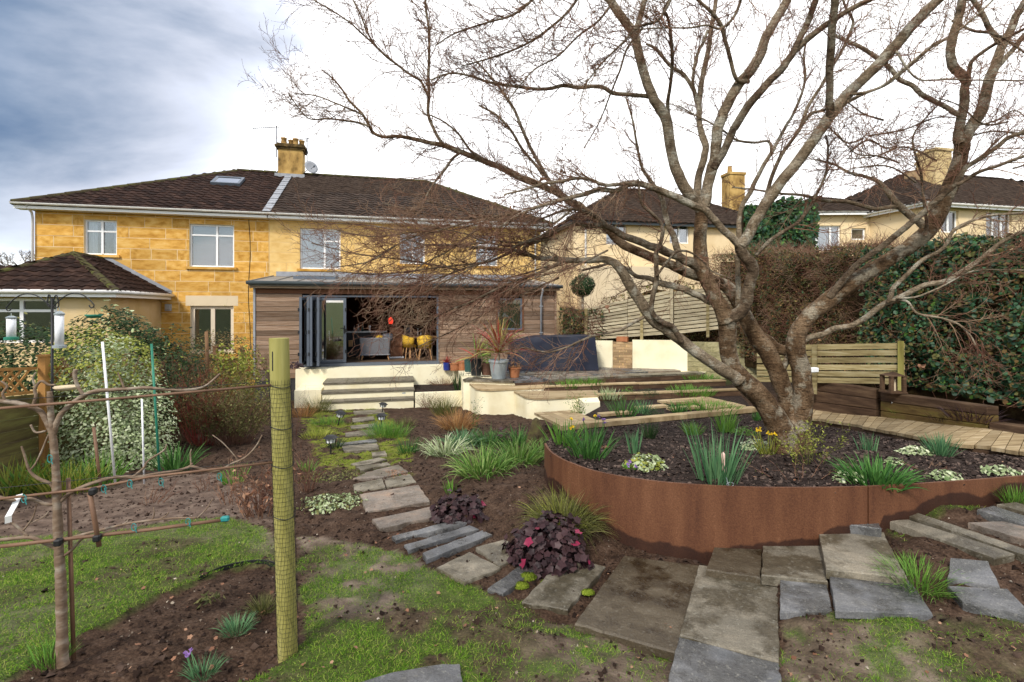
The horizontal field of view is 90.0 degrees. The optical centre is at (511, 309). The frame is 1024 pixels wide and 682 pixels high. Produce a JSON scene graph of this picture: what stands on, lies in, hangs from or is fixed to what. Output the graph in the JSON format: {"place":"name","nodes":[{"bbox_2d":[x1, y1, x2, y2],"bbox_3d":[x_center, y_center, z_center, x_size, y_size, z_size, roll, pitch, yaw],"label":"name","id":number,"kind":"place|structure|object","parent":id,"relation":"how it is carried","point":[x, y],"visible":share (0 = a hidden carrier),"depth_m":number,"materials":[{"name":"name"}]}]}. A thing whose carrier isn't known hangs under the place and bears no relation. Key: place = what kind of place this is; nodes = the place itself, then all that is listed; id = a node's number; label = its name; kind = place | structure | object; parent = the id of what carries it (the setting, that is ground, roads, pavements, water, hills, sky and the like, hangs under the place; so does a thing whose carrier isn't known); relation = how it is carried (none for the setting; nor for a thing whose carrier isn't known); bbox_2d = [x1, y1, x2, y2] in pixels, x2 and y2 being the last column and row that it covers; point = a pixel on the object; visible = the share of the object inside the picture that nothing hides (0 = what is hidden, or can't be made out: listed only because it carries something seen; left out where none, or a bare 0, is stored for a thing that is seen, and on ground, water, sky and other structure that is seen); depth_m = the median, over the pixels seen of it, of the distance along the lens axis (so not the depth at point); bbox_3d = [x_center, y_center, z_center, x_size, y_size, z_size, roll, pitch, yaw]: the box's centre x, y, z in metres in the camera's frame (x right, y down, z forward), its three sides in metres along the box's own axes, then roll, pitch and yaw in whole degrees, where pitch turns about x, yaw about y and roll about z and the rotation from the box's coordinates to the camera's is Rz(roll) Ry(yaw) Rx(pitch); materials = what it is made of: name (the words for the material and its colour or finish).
{"place":"outdoors","nodes":[
{"label":"outdoors","id":0,"kind":"place"},
{"bbox_2d":[389,327,403,357],"bbox_3d":[-4.068,1.155,18.000,0.500,1.050,0.560,0,0,-14],"label":"sideboard","id":1,"kind":"object","parent":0,"point":[398,349],"visible":0.7,"depth_m":17.74,"materials":[{"name":"brown wood"}]},
{"bbox_2d":[0,370,1023,681],"bbox_3d":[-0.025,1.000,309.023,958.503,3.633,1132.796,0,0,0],"label":"ground","id":2,"kind":"structure","parent":0,"point":[986,656],"depth_m":3.31,"materials":[{"name":"soil"}]},
{"bbox_2d":[0,455,62,500],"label":"leaf clump","id":3,"kind":"object","parent":2,"relation":"on","point":[22,473],"visible":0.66,"depth_m":5.62,"materials":[{"name":"plant"}]},
{"bbox_2d":[0,450,86,494],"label":"leaf clump","id":4,"kind":"object","parent":2,"relation":"on","point":[34,469],"visible":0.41,"depth_m":5.69,"materials":[{"name":"plant"}]},
{"bbox_2d":[0,312,93,397],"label":"bush","id":5,"kind":"object","parent":2,"relation":"on","point":[10,357],"visible":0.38,"depth_m":7.44,"materials":[{"name":"green plant"}]},
{"bbox_2d":[15,627,83,671],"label":"leaf clump","id":6,"kind":"object","parent":2,"relation":"on","point":[49,661],"visible":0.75,"depth_m":2.45,"materials":[{"name":"plant"}]},
{"bbox_2d":[6,293,94,401],"bbox_3d":[-5.592,0.988,6.200,1.077,2.384,0.028,0,0,0],"label":"bird feeder pole","id":7,"kind":"object","parent":2,"relation":"on","point":[52,305],"visible":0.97,"depth_m":6.19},
{"bbox_2d":[52,307,66,347],"bbox_3d":[-5.481,0.217,6.200,0.140,0.496,0.136,0,0,0],"label":"bird feeder","id":8,"kind":"object","parent":7,"relation":"hanging from","point":[59,329],"visible":1,"depth_m":6.17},
{"bbox_2d":[17,455,113,497],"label":"leaf clump","id":9,"kind":"object","parent":2,"relation":"on","point":[43,488],"visible":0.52,"depth_m":5.63,"materials":[{"name":"plant"}]},
{"bbox_2d":[66,478,75,660],"bbox_3d":[-2.128,1.252,2.471,0.039,0.879,0.017,0,0,-19],"label":"cane","id":10,"kind":"object","parent":2,"relation":"on","point":[71,571],"visible":1,"depth_m":2.46,"materials":[{"name":"brown wood"}]},
{"bbox_2d":[0,251,174,397],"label":"wing","id":11,"kind":"structure","parent":2,"relation":"on","point":[97,281],"depth_m":14.45,"materials":[{"name":"tile"}]},
{"bbox_2d":[0,298,56,342],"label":"window","id":12,"kind":"structure","parent":11,"relation":"in","point":[38,311],"depth_m":15.02,"materials":[{"name":"white glass"}]},
{"bbox_2d":[60,446,140,488],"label":"leaf clump","id":13,"kind":"object","parent":2,"relation":"on","point":[106,471],"visible":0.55,"depth_m":6.02,"materials":[{"name":"plant"}]},
{"bbox_2d":[25,331,180,475],"bbox_3d":[-5.570,1.224,7.021,1.809,1.884,1.321,0,0,0],"label":"variegated shrub","id":14,"kind":"object","parent":2,"relation":"on","point":[88,409],"visible":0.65,"depth_m":6.81,"materials":[{"name":"green plant"}]},
{"bbox_2d":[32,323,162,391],"bbox_3d":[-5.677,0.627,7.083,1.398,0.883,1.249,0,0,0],"label":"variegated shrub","id":15,"kind":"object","parent":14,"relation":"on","point":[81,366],"visible":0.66,"depth_m":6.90,"materials":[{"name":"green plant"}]},
{"bbox_2d":[101,342,115,482],"bbox_3d":[-4.647,1.181,5.900,0.172,1.620,0.026,0,0,0],"label":"garden stake","id":16,"kind":"object","parent":2,"relation":"on","point":[108,409],"visible":0.89,"depth_m":5.89,"materials":[{"name":"white plastic"}]},
{"bbox_2d":[50,300,176,386],"bbox_3d":[-7.782,0.662,9.895,2.439,1.713,1.099,0,0,0],"label":"laurel hedge","id":17,"kind":"object","parent":2,"relation":"on","point":[136,327],"visible":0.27,"depth_m":9.78,"materials":[{"name":"green plant"}]},
{"bbox_2d":[0,345,244,486],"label":"garden fence","id":18,"kind":"object","parent":2,"relation":"on","point":[18,433],"visible":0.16,"depth_m":6.45,"materials":[{"name":"wood"}]},
{"bbox_2d":[0,369,262,669],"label":"trained fruit tree","id":19,"kind":"object","parent":2,"relation":"on","point":[51,422],"visible":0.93,"depth_m":2.41,"materials":[{"name":"brown plant"}]},
{"bbox_2d":[0,515,229,547],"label":"cane","id":20,"kind":"object","parent":19,"relation":"attached to","point":[224,519],"visible":0.97,"depth_m":2.47,"materials":[{"name":"brown wood"}]},
{"bbox_2d":[0,461,272,499],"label":"cane","id":21,"kind":"object","parent":19,"relation":"attached to","point":[122,482],"visible":0.96,"depth_m":2.50,"materials":[{"name":"brown wood"}]},
{"bbox_2d":[150,344,160,479],"bbox_3d":[-4.175,1.200,6.000,0.123,1.597,0.026,0,0,0],"label":"garden stake","id":22,"kind":"object","parent":2,"relation":"on","point":[155,405],"visible":0.85,"depth_m":5.99,"materials":[{"name":"green plastic"}]},
{"bbox_2d":[9,137,306,386],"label":"semi detached house","id":23,"kind":"structure","parent":2,"relation":"on","point":[197,245],"depth_m":17.88,"materials":[{"name":"stone"}]},
{"bbox_2d":[85,220,119,257],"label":"window","id":24,"kind":"structure","parent":23,"relation":"in","point":[108,231],"depth_m":17.34,"materials":[{"name":"white glass"}]},
{"bbox_2d":[185,224,236,269],"bbox_3d":[-10.538,-2.192,18.027,1.606,1.575,0.315,0,0,-14],"label":"window","id":25,"kind":"structure","parent":23,"relation":"in","point":[206,235],"depth_m":18.11,"materials":[{"name":"white glass"}]},
{"bbox_2d":[191,306,233,352],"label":"french door","id":26,"kind":"structure","parent":23,"relation":"in","point":[211,318],"depth_m":19.18,"materials":[{"name":"beige paint"}]},
{"bbox_2d":[114,321,205,397],"bbox_3d":[-6.775,0.972,9.892,1.958,1.482,0.840,0,0,0],"label":"bush","id":27,"kind":"object","parent":2,"relation":"on","point":[179,350],"visible":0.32,"depth_m":9.80,"materials":[{"name":"green plant"}]},
{"bbox_2d":[137,441,210,472],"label":"leaf clump","id":28,"kind":"object","parent":2,"relation":"on","point":[174,463],"visible":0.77,"depth_m":6.72,"materials":[{"name":"plant"}]},
{"bbox_2d":[120,340,243,442],"bbox_3d":[-5.869,1.417,8.977,2.141,1.781,1.630,0,0,0],"label":"twiggy shrub","id":29,"kind":"object","parent":2,"relation":"on","point":[175,385],"visible":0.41,"depth_m":8.87,"materials":[{"name":"brown plant"}]},
{"bbox_2d":[174,647,231,681],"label":"leaf clump","id":30,"kind":"object","parent":2,"relation":"on","point":[192,670],"visible":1,"depth_m":2.52,"materials":[{"name":"green plant"}]},
{"bbox_2d":[153,355,264,445],"bbox_3d":[-5.124,1.501,8.530,1.619,1.566,1.202,0,0,17],"label":"twiggy shrub","id":31,"kind":"object","parent":2,"relation":"on","point":[192,436],"visible":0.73,"depth_m":8.53,"materials":[{"name":"red plant"}]},
{"bbox_2d":[165,329,268,380],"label":"shrub","id":32,"kind":"object","parent":2,"relation":"on","point":[241,351],"visible":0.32,"depth_m":12.50,"materials":[{"name":"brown plant"}]},
{"bbox_2d":[157,362,293,446],"bbox_3d":[-4.767,1.593,8.661,2.007,1.400,1.976,0,0,37],"label":"twiggy shrub","id":33,"kind":"object","parent":2,"relation":"on","point":[237,415],"visible":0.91,"depth_m":8.58,"materials":[{"name":"brown plant"}]},
{"bbox_2d":[210,610,257,637],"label":"leaf clump","id":34,"kind":"object","parent":2,"relation":"on","point":[232,625],"visible":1,"depth_m":2.91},
{"bbox_2d":[204,337,269,410],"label":"leafy canes","id":35,"kind":"object","parent":2,"relation":"on","point":[242,368],"visible":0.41,"depth_m":11.40,"materials":[{"name":"green plant"}]},
{"bbox_2d":[240,591,275,619],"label":"leaf clump","id":36,"kind":"object","parent":2,"relation":"on","point":[263,605],"visible":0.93,"depth_m":3.14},
{"bbox_2d":[222,446,300,519],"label":"dry shrub","id":37,"kind":"object","parent":2,"relation":"on","point":[260,508],"visible":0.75,"depth_m":4.82,"materials":[{"name":"brown plant"}]},
{"bbox_2d":[269,338,298,662],"bbox_3d":[-1.201,1.014,2.700,0.154,1.726,0.113,0,0,0],"label":"wooden post","id":38,"kind":"object","parent":2,"relation":"on","point":[284,524],"visible":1,"depth_m":2.66,"materials":[{"name":"green wood"}]},
{"bbox_2d":[0,384,270,409],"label":"cane","id":39,"kind":"object","parent":38,"relation":"attached to","point":[125,397],"visible":1,"depth_m":2.48,"materials":[{"name":"brown wood"}]},
{"bbox_2d":[292,438,342,492],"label":"dry shrub","id":40,"kind":"object","parent":2,"relation":"on","point":[306,480],"visible":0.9,"depth_m":5.72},
{"bbox_2d":[296,490,368,514],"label":"leafy plant","id":41,"kind":"object","parent":2,"relation":"on","point":[319,505],"visible":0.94,"depth_m":5.08,"materials":[{"name":"white plant"}]},
{"bbox_2d":[298,408,413,475],"bbox_3d":[-3.134,2.346,10.079,2.063,0.761,8.819,0,0,-21],"label":"moss ground cover","id":42,"kind":"object","parent":2,"relation":"on","point":[350,462],"visible":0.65,"depth_m":8.57,"materials":[{"name":"plant"}]},
{"bbox_2d":[294,364,460,409],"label":"terrace wall","id":43,"kind":"structure","parent":2,"relation":"on","point":[357,387],"depth_m":14.67,"materials":[{"name":"beige paint"}]},
{"bbox_2d":[361,418,412,438],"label":"leaf clump","id":44,"kind":"object","parent":2,"relation":"on","point":[387,431],"visible":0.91,"depth_m":9.47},
{"bbox_2d":[246,271,562,401],"bbox_3d":[-3.877,0.965,19.613,9.826,4.670,8.113,0,0,-14],"label":"house extension","id":45,"kind":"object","parent":2,"relation":"on","point":[314,333],"visible":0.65,"depth_m":16.33,"materials":[{"name":"brown wood"}]},
{"bbox_2d":[298,297,306,364],"bbox_3d":[-6.270,0.642,15.320,0.105,2.025,0.900,0,0,-13],"label":"door leaf","id":46,"kind":"structure","parent":45,"relation":"in","point":[302,313],"depth_m":15.20,"materials":[{"name":"grey metal"}]},
{"bbox_2d":[308,297,316,365],"bbox_3d":[-5.986,0.642,15.390,0.105,2.025,0.900,0,0,-12],"label":"door leaf","id":47,"kind":"structure","parent":45,"relation":"in","point":[313,300],"depth_m":15.37,"materials":[{"name":"grey metal"}]},
{"bbox_2d":[315,297,320,365],"bbox_3d":[-5.833,0.642,15.426,0.105,2.025,0.900,0,0,-17],"label":"door leaf","id":48,"kind":"structure","parent":45,"relation":"in","point":[318,309],"depth_m":15.02,"materials":[{"name":"grey metal"}]},
{"bbox_2d":[321,298,346,362],"bbox_3d":[-5.589,0.642,15.941,0.855,2.025,0.105,0,0,-14],"label":"door leaf","id":49,"kind":"structure","parent":45,"relation":"in","point":[333,323],"depth_m":15.96,"materials":[{"name":"grey metal"}]},
{"bbox_2d":[346,330,386,356],"bbox_3d":[-5.357,1.230,18.600,1.600,0.900,0.700,0,0,-14],"label":"kitchen counter","id":50,"kind":"object","parent":45,"relation":"on","point":[361,334],"visible":0.5,"depth_m":18.25,"materials":[{"name":"white plastic"}]},
{"bbox_2d":[360,337,390,359],"bbox_3d":[-4.649,1.312,17.435,0.996,0.744,0.974,0,0,-14],"label":"armchair","id":51,"kind":"object","parent":45,"relation":"on","point":[374,347],"visible":0.92,"depth_m":17.02,"materials":[{"name":"grey fabric"}]},
{"bbox_2d":[498,297,521,329],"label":"window","id":52,"kind":"structure","parent":45,"relation":"in","point":[511,325],"depth_m":18.72,"materials":[{"name":"glass"}]},
{"bbox_2d":[262,172,554,280],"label":"semi detached house","id":53,"kind":"structure","parent":2,"relation":"on","point":[334,195],"depth_m":19.56,"materials":[{"name":"stone"}]},
{"bbox_2d":[297,228,342,271],"bbox_3d":[-7.056,-2.185,18.892,1.601,1.570,0.345,0,0,-14],"label":"window","id":54,"kind":"structure","parent":53,"relation":"in","point":[305,266],"depth_m":18.96,"materials":[{"name":"white glass"}]},
{"bbox_2d":[421,394,463,416],"bbox_3d":[-1.646,2.305,12.557,1.111,0.600,1.235,0,0,0],"label":"grass mound","id":55,"kind":"object","parent":2,"relation":"on","point":[438,411],"depth_m":12.43,"materials":[{"name":"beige plant"}]},
{"bbox_2d":[414,431,473,457],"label":"leaf clump","id":56,"kind":"object","parent":2,"relation":"on","point":[448,448],"visible":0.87,"depth_m":7.75,"materials":[{"name":"plant"}]},
{"bbox_2d":[429,406,485,431],"bbox_3d":[-1.073,2.169,10.377,1.375,0.533,1.365,0,0,0],"label":"grass mound","id":57,"kind":"object","parent":2,"relation":"on","point":[456,422],"depth_m":10.29,"materials":[{"name":"plant"}]},
{"bbox_2d":[429,488,489,524],"bbox_3d":[-0.495,1.819,4.746,0.592,0.278,0.460,0,0,0],"label":"purple leaf mound","id":58,"kind":"object","parent":2,"relation":"on","point":[457,505],"visible":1,"depth_m":4.63,"materials":[{"name":"plant"}]},
{"bbox_2d":[433,424,488,447],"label":"leaf clump","id":59,"kind":"object","parent":2,"relation":"on","point":[465,432],"visible":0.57,"depth_m":8.59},
{"bbox_2d":[441,438,529,480],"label":"leaf clump","id":60,"kind":"object","parent":2,"relation":"on","point":[483,465],"visible":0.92,"depth_m":5.81,"materials":[{"name":"plant"}]},
{"bbox_2d":[461,426,514,448],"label":"leaf clump","id":61,"kind":"object","parent":2,"relation":"on","point":[486,440],"visible":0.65,"depth_m":8.66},
{"bbox_2d":[476,435,544,467],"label":"leaf clump","id":62,"kind":"object","parent":2,"relation":"on","point":[528,455],"visible":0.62,"depth_m":6.46,"materials":[{"name":"plant"}]},
{"bbox_2d":[0,495,1023,681],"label":"grass","id":63,"kind":"structure","parent":2,"relation":"on","point":[208,570],"depth_m":3.10,"materials":[{"name":"plant"}]},
{"bbox_2d":[0,421,1023,681],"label":"soil clods","id":64,"kind":"object","parent":2,"relation":"on","point":[208,651],"visible":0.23,"depth_m":3.47,"materials":[{"name":"soil"}]},
{"bbox_2d":[3,459,1023,681],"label":"pebbles","id":65,"kind":"object","parent":2,"relation":"on","point":[516,672],"visible":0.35,"depth_m":3.11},
{"bbox_2d":[526,418,544,449],"bbox_3d":[0.371,2.022,8.087,0.305,0.630,0.220,0,0,0],"label":"standing stone","id":66,"kind":"object","parent":2,"relation":"on","point":[535,431],"visible":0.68,"depth_m":8.02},
{"bbox_2d":[502,510,593,580],"bbox_3d":[0.266,1.792,3.987,0.715,0.415,0.571,0,0,0],"label":"purple leaf mound","id":67,"kind":"object","parent":2,"relation":"on","point":[531,539],"visible":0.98,"depth_m":3.84,"materials":[{"name":"plant"}]},
{"bbox_2d":[95,454,1015,679],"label":"fallen leaves","id":68,"kind":"object","parent":2,"relation":"on","point":[407,610],"visible":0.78,"depth_m":2.83,"materials":[{"name":"brown plant"}]},
{"bbox_2d":[504,481,620,553],"bbox_3d":[0.444,1.708,4.360,1.058,0.451,1.010,0,0,0],"label":"grass mound","id":69,"kind":"object","parent":2,"relation":"on","point":[571,509],"depth_m":4.39,"materials":[{"name":"green plant"}]},
{"bbox_2d":[569,273,595,308],"bbox_3d":[2.606,-0.182,19.003,1.013,2.340,0.917,0,0,0],"label":"topiary ball","id":70,"kind":"object","parent":2,"relation":"on","point":[588,288],"visible":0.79,"depth_m":18.78,"materials":[{"name":"green plant"}]},
{"bbox_2d":[458,367,756,430],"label":"terrace","id":71,"kind":"structure","parent":2,"relation":"on","point":[508,394],"depth_m":12.58,"materials":[{"name":"beige paint"}]},
{"bbox_2d":[488,359,508,378],"bbox_3d":[-0.357,1.595,13.750,0.551,0.500,0.545,0,0,0],"label":"metal tub","id":72,"kind":"object","parent":71,"relation":"on","point":[499,367],"visible":0.94,"depth_m":13.56,"materials":[{"name":"metal"}]},
{"bbox_2d":[462,314,533,370],"bbox_3d":[-0.479,0.830,13.767,1.988,1.552,1.973,0,0,-37],"label":"cordyline","id":73,"kind":"object","parent":72,"relation":"in","point":[497,350],"visible":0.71,"depth_m":13.67,"materials":[{"name":"red plant"}]},
{"bbox_2d":[507,334,598,370],"bbox_3d":[1.224,1.316,15.994,2.824,1.058,1.279,0,0,0],"label":"covered furniture","id":74,"kind":"object","parent":71,"relation":"on","point":[589,364],"visible":0.62,"depth_m":15.46,"materials":[{"name":"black fabric"}]},
{"bbox_2d":[555,297,609,352],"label":"twiggy hedge","id":75,"kind":"object","parent":71,"relation":"on","point":[569,325],"visible":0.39,"depth_m":17.00,"materials":[{"name":"green plant"}]},
{"bbox_2d":[599,274,718,341],"bbox_3d":[5.433,0.304,16.890,5.312,3.191,1.593,0,0,23],"label":"slatted fence","id":76,"kind":"object","parent":71,"relation":"on","point":[699,336],"visible":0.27,"depth_m":17.05,"materials":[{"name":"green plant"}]},
{"bbox_2d":[596,340,762,378],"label":"retaining wall","id":77,"kind":"structure","parent":71,"relation":"on","point":[660,354],"depth_m":16.00,"materials":[{"name":"beige paint"}]},
{"bbox_2d":[585,289,672,339],"bbox_3d":[3.724,0.241,16.456,2.780,1.949,0.096,0,0,17],"label":"slatted fence","id":78,"kind":"object","parent":77,"relation":"on","point":[642,324],"visible":0.66,"depth_m":16.45,"materials":[{"name":"wood"}]},
{"bbox_2d":[674,284,743,336],"bbox_3d":[6.014,0.036,15.702,1.995,1.627,0.096,0,0,20],"label":"slatted fence","id":79,"kind":"object","parent":77,"relation":"on","point":[707,324],"visible":0.54,"depth_m":15.86,"materials":[{"name":"wood"}]},
{"bbox_2d":[681,397,743,414],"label":"leaf clump","id":80,"kind":"object","parent":71,"relation":"on","point":[703,407],"visible":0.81,"depth_m":10.98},
{"bbox_2d":[541,166,745,333],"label":"detached house","id":81,"kind":"structure","parent":2,"relation":"on","point":[716,238],"depth_m":25.93,"materials":[{"name":"paint"}]},
{"bbox_2d":[340,409,1023,681],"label":"stone path","id":82,"kind":"structure","parent":2,"relation":"on","point":[719,613],"depth_m":3.48,"materials":[{"name":"stone"}]},
{"bbox_2d":[741,195,819,258],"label":"ivy clump","id":83,"kind":"object","parent":2,"relation":"on","point":[766,231],"visible":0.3,"depth_m":19.75,"materials":[{"name":"green plant"}]},
{"bbox_2d":[544,443,1023,564],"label":"steel planter","id":84,"kind":"object","parent":2,"relation":"on","point":[699,522],"visible":0.6,"depth_m":4.07,"materials":[{"name":"metal"}]},
{"bbox_2d":[702,227,922,386],"bbox_3d":[7.598,-0.241,13.487,2.291,3.882,6.451,0,0,-13],"label":"brown hedge","id":85,"kind":"object","parent":2,"relation":"on","point":[789,287],"visible":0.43,"depth_m":13.32,"materials":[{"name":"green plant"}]},
{"bbox_2d":[808,147,1023,257],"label":"detached house","id":86,"kind":"structure","parent":2,"relation":"on","point":[997,188],"depth_m":23.63,"materials":[{"name":"paint"}]},
{"bbox_2d":[815,226,839,249],"bbox_3d":[14.573,-3.340,24.114,1.572,1.173,0.192,0,0,2],"label":"window","id":87,"kind":"structure","parent":86,"relation":"in","point":[822,237],"depth_m":24.17,"materials":[{"name":"white glass"}]},
{"bbox_2d":[986,211,1008,237],"bbox_3d":[21.204,-3.705,22.430,1.468,1.161,0.072,0,0,-13],"label":"window","id":88,"kind":"structure","parent":86,"relation":"in","point":[987,224],"depth_m":22.44,"materials":[{"name":"white glass"}]},
{"bbox_2d":[812,409,1023,457],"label":"boardwalk","id":89,"kind":"structure","parent":2,"relation":"on","point":[991,441],"depth_m":7.59,"materials":[{"name":"wood"}]},
{"bbox_2d":[813,383,1023,433],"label":"sleeper wall","id":90,"kind":"structure","parent":89,"relation":"on","point":[846,398],"depth_m":8.96,"materials":[{"name":"wood"}]},
{"bbox_2d":[757,341,904,393],"bbox_3d":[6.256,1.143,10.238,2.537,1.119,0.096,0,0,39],"label":"bench","id":91,"kind":"object","parent":90,"relation":"on","point":[814,353],"visible":0.75,"depth_m":9.97,"materials":[{"name":"wood"}]},
{"bbox_2d":[878,372,907,393],"bbox_3d":[6.756,1.288,9.080,0.300,0.375,0.300,0,0,0],"label":"wooden lantern","id":92,"kind":"object","parent":90,"relation":"on","point":[893,376],"visible":1,"depth_m":8.98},
{"bbox_2d":[935,403,1009,423],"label":"leaf clump","id":93,"kind":"object","parent":90,"relation":"on","point":[946,414],"visible":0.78,"depth_m":7.62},
{"bbox_2d":[866,548,975,603],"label":"leaf clump","id":94,"kind":"object","parent":2,"relation":"on","point":[926,586],"visible":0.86,"depth_m":3.33,"materials":[{"name":"plant"}]},
{"bbox_2d":[845,217,1023,420],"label":"ivy hedge","id":95,"kind":"object","parent":2,"relation":"on","point":[904,322],"visible":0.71,"depth_m":9.10,"materials":[{"name":"green plant"}]},
{"bbox_2d":[0,0,1023,265],"label":"sky","id":96,"kind":"structure","parent":0,"point":[94,93],"materials":[{"name":"white"}]},
{"bbox_2d":[546,413,1023,492],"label":"bark mulch","id":97,"kind":"object","parent":0,"point":[1017,467],"visible":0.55,"depth_m":5.27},
{"bbox_2d":[538,416,589,447],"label":"leaf clump","id":98,"kind":"object","parent":97,"relation":"on","point":[558,438],"visible":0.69,"depth_m":5.83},
{"bbox_2d":[555,414,623,460],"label":"leaf clump","id":99,"kind":"object","parent":97,"relation":"on","point":[592,449],"visible":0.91,"depth_m":5.14,"materials":[{"name":"green plant"}]},
{"bbox_2d":[237,0,1023,454],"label":"bare tree","id":100,"kind":"object","parent":97,"relation":"on","point":[789,410],"visible":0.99,"depth_m":4.87,"materials":[{"name":"brown plant"}]},
{"bbox_2d":[622,452,668,471],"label":"leafy plant","id":101,"kind":"object","parent":97,"relation":"on","point":[642,464],"visible":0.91,"depth_m":4.71,"materials":[{"name":"white plant"}]},
{"bbox_2d":[682,417,766,485],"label":"leaf clump","id":102,"kind":"object","parent":97,"relation":"on","point":[713,469],"visible":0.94,"depth_m":4.27,"materials":[{"name":"plant"}]},
{"bbox_2d":[708,410,742,432],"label":"leaf clump","id":103,"kind":"object","parent":97,"relation":"on","point":[726,425],"visible":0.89,"depth_m":7.59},
{"bbox_2d":[751,427,781,454],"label":"daffodils","id":104,"kind":"object","parent":97,"relation":"on","point":[767,450],"visible":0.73,"depth_m":5.48,"materials":[{"name":"green plant"}]},
{"bbox_2d":[768,418,849,465],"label":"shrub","id":105,"kind":"object","parent":97,"relation":"on","point":[804,446],"visible":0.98,"depth_m":4.99,"materials":[{"name":"green plant"}]},
{"bbox_2d":[822,451,928,491],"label":"leaf clump","id":106,"kind":"object","parent":97,"relation":"on","point":[875,476],"visible":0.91,"depth_m":4.20,"materials":[{"name":"plant"}]},
{"bbox_2d":[916,429,967,456],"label":"leaf clump","id":107,"kind":"object","parent":97,"relation":"on","point":[941,446],"visible":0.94,"depth_m":5.49,"materials":[{"name":"plant"}]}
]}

